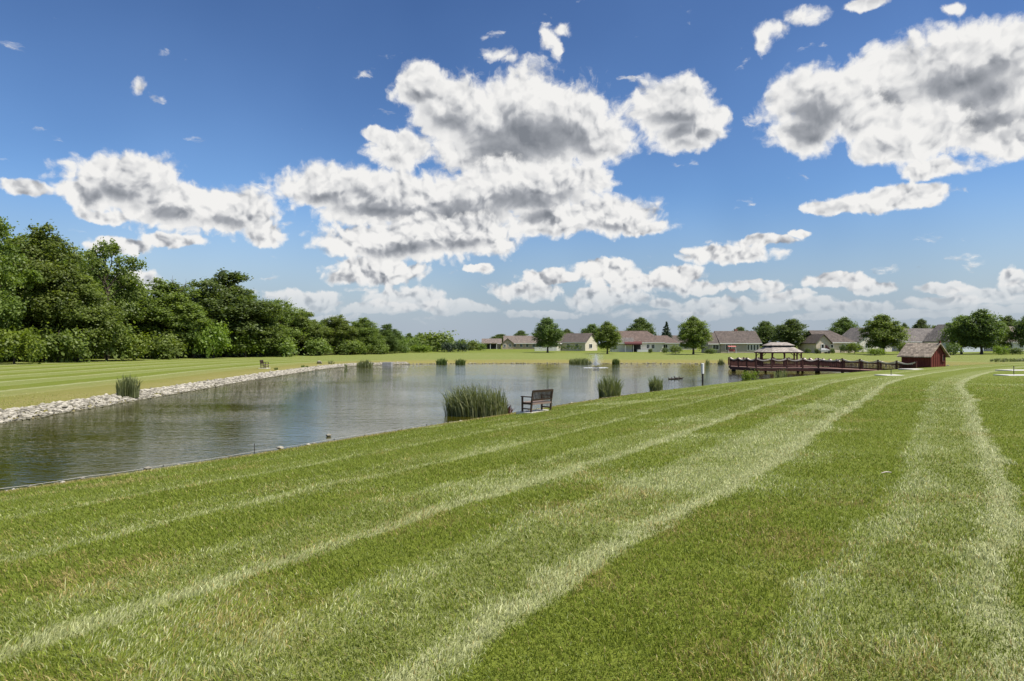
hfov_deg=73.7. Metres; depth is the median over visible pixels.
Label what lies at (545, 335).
garden tree
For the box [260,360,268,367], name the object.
bench
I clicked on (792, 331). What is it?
garden tree
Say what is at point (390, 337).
tree
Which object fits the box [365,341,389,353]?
shrub
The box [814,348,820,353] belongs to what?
shrub
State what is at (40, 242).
tree
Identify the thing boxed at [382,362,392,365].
overflow box
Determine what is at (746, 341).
house
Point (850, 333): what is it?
house
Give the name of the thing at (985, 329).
garden tree
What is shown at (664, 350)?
shrub
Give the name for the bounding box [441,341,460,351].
shrub
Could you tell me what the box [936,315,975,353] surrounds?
garden tree
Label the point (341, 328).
tree
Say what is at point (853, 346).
shrub
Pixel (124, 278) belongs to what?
tree
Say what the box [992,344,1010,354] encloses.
shrub
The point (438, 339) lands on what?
garden tree
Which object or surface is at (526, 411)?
concrete pad
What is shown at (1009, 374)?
concrete slab
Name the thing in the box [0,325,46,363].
shrub
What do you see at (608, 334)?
garden tree
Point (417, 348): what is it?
shrub
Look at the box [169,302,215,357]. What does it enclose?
tree
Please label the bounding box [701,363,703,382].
marker post
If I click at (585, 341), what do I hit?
house
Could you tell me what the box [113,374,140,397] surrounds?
cattail clump
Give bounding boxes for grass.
[990,357,1023,361]
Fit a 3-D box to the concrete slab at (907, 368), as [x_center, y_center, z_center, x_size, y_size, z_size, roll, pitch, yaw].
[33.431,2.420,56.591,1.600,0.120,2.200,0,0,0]
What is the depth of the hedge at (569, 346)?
189.78 m
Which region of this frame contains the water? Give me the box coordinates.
[0,363,894,490]
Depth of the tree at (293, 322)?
136.10 m
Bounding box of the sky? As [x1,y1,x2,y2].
[0,0,1023,342]
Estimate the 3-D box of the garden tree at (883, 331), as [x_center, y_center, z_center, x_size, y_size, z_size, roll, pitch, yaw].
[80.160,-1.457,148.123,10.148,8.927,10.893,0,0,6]
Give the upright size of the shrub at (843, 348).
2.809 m
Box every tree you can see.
[0,216,44,350]
[3,219,104,360]
[26,270,133,360]
[71,237,152,358]
[112,277,213,357]
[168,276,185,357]
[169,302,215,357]
[180,267,291,356]
[228,309,293,356]
[260,297,315,355]
[283,312,333,354]
[320,314,361,354]
[349,316,385,353]
[376,323,405,353]
[415,328,458,350]
[458,338,479,349]
[488,334,504,344]
[513,330,529,335]
[531,317,563,352]
[562,329,573,332]
[579,323,597,343]
[593,320,622,353]
[625,317,656,335]
[676,315,713,354]
[732,326,748,330]
[751,320,777,347]
[770,318,809,347]
[827,316,859,334]
[856,313,910,353]
[911,318,930,327]
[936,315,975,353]
[949,308,1008,353]
[988,321,1016,348]
[1000,315,1017,325]
[1008,316,1023,346]
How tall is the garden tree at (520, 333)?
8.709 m
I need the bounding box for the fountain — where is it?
[583,354,607,367]
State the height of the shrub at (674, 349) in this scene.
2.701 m
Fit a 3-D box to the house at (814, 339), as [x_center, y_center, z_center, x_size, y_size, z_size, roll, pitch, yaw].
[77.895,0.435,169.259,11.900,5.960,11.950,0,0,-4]
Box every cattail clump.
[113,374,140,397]
[357,359,372,366]
[435,358,447,363]
[440,382,519,416]
[455,358,465,363]
[569,357,591,363]
[595,375,624,396]
[612,359,619,363]
[647,374,664,390]
[773,370,786,377]
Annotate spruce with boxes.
[661,321,672,338]
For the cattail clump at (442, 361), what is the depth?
109.11 m
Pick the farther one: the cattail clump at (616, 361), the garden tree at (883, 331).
the garden tree at (883, 331)
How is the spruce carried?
on the ground at (24, 381)
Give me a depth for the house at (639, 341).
184.25 m
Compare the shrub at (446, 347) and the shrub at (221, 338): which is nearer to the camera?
the shrub at (221, 338)
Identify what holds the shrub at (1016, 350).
on the ground at (24, 381)
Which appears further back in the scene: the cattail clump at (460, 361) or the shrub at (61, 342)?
the cattail clump at (460, 361)
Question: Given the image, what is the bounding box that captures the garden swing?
[727,346,736,352]
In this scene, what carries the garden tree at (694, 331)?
on the ground at (24, 381)
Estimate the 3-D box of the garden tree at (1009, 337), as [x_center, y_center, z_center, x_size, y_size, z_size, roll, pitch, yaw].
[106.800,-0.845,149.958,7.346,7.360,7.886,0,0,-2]
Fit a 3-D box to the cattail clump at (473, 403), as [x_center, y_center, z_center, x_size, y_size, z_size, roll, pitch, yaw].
[-1.639,2.624,30.641,4.499,1.632,2.685,0,0,0]
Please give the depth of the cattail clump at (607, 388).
41.51 m
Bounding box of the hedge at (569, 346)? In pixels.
[558,345,581,349]
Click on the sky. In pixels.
(477, 169)
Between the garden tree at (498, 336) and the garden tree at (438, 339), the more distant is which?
the garden tree at (498, 336)
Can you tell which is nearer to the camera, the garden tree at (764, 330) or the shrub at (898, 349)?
the shrub at (898, 349)
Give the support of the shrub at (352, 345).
on the ground at (24, 381)
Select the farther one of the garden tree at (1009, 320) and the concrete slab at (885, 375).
the garden tree at (1009, 320)
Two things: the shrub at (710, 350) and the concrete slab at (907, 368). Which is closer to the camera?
the concrete slab at (907, 368)
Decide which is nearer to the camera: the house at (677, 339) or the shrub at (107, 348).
the shrub at (107, 348)
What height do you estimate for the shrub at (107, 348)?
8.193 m
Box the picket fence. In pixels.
[535,347,559,350]
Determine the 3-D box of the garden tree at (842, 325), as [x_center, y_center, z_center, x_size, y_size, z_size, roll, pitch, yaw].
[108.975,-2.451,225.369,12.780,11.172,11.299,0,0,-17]
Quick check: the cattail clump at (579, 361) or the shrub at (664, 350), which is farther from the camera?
the shrub at (664, 350)
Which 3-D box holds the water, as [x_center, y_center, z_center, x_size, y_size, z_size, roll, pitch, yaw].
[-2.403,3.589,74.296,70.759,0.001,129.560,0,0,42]
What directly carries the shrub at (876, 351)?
on the ground at (24, 381)
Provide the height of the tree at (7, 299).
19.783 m
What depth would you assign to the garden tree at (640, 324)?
233.24 m
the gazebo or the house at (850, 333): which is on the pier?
the gazebo
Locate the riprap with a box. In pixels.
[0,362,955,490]
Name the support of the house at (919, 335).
on the ground at (24, 381)
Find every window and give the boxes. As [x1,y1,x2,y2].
[713,345,718,349]
[941,354,945,361]
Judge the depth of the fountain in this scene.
92.85 m
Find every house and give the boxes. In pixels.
[481,336,543,348]
[545,333,596,350]
[610,331,678,351]
[672,335,696,349]
[701,329,761,352]
[798,330,856,352]
[842,327,891,351]
[892,328,933,350]
[922,324,983,351]
[984,326,1023,350]
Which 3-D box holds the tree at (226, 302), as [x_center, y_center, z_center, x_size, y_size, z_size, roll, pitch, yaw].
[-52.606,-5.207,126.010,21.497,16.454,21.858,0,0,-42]
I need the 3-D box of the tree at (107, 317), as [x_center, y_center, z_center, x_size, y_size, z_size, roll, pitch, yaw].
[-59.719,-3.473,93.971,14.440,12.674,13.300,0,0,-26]
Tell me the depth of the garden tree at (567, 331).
254.04 m
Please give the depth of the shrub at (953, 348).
137.49 m
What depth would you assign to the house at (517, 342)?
261.58 m
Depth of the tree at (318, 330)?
139.68 m
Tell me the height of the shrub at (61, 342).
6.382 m
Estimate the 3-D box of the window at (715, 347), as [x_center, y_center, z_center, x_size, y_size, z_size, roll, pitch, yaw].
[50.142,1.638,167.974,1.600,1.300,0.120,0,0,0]
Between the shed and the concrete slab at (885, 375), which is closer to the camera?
the concrete slab at (885, 375)
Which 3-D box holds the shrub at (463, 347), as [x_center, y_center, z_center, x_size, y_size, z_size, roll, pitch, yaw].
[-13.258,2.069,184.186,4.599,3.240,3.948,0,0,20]
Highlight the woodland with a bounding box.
[0,233,480,361]
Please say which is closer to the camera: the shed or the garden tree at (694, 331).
the shed
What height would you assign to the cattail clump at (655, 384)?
1.206 m
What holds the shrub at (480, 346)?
on the ground at (24, 381)
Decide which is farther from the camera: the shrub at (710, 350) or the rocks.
the shrub at (710, 350)
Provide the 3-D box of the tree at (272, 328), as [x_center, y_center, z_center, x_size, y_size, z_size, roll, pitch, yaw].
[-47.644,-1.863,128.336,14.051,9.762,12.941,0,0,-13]
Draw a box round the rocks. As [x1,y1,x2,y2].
[0,424,426,488]
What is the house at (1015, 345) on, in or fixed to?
on the ground at (24, 381)
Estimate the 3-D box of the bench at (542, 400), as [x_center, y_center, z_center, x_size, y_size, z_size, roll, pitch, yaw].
[1.056,2.485,28.471,0.687,0.906,1.295,0,0,44]
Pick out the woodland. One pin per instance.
(409, 342)
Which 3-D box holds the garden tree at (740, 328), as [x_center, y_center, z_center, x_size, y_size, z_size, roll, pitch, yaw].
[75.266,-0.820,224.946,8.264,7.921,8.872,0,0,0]
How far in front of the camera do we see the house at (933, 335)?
177.03 m
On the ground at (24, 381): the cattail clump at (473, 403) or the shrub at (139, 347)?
the shrub at (139, 347)
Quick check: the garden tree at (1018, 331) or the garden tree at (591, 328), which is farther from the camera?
the garden tree at (591, 328)
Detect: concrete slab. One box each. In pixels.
[874,374,898,375]
[898,368,916,369]
[993,374,1023,375]
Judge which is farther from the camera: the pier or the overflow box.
the overflow box
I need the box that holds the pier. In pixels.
[728,357,916,372]
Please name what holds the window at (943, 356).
in the shed
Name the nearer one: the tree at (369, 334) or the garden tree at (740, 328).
the tree at (369, 334)
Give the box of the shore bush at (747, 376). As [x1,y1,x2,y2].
[741,369,759,379]
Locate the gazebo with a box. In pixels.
[754,342,802,365]
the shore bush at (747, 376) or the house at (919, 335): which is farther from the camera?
the house at (919, 335)
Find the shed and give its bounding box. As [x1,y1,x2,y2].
[897,341,950,367]
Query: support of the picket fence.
on the ground at (24, 381)
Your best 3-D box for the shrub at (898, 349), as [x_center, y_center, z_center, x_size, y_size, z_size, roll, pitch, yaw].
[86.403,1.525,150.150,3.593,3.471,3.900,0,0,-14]
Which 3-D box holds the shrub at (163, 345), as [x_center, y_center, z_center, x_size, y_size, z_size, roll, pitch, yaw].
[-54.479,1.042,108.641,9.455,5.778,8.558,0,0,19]
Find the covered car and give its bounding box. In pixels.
[816,348,829,352]
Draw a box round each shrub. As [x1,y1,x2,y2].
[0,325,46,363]
[24,322,106,362]
[73,320,142,361]
[104,328,156,360]
[144,329,195,359]
[191,318,237,357]
[224,331,266,356]
[264,335,304,356]
[299,336,335,355]
[333,338,371,354]
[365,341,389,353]
[410,344,433,351]
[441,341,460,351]
[456,343,468,351]
[476,342,486,350]
[660,347,668,352]
[669,344,682,353]
[704,348,716,353]
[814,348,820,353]
[839,344,847,351]
[846,342,864,353]
[866,348,888,355]
[895,342,910,351]
[945,342,964,354]
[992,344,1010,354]
[1003,347,1023,354]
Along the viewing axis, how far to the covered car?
159.22 m
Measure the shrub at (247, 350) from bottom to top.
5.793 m
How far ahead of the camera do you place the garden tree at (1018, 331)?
146.19 m
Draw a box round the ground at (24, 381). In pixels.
[0,345,1023,680]
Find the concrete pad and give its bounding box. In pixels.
[516,409,547,413]
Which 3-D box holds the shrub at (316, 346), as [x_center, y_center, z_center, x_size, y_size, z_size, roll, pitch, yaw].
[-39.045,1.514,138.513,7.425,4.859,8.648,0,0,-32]
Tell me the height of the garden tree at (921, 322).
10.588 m
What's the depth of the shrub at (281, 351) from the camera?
127.80 m
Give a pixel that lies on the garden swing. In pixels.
(731, 350)
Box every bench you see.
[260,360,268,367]
[521,389,553,411]
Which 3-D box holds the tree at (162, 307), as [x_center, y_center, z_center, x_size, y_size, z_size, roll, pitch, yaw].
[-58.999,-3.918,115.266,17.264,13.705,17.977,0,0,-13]
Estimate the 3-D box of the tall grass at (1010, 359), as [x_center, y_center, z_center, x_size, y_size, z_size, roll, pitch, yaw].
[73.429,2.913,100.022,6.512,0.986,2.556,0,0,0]
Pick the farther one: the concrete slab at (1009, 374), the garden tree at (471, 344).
the garden tree at (471, 344)
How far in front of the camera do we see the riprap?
38.31 m
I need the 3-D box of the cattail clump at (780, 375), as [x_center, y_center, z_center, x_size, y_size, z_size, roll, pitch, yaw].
[25.372,3.101,64.434,1.872,1.033,1.489,0,0,-40]

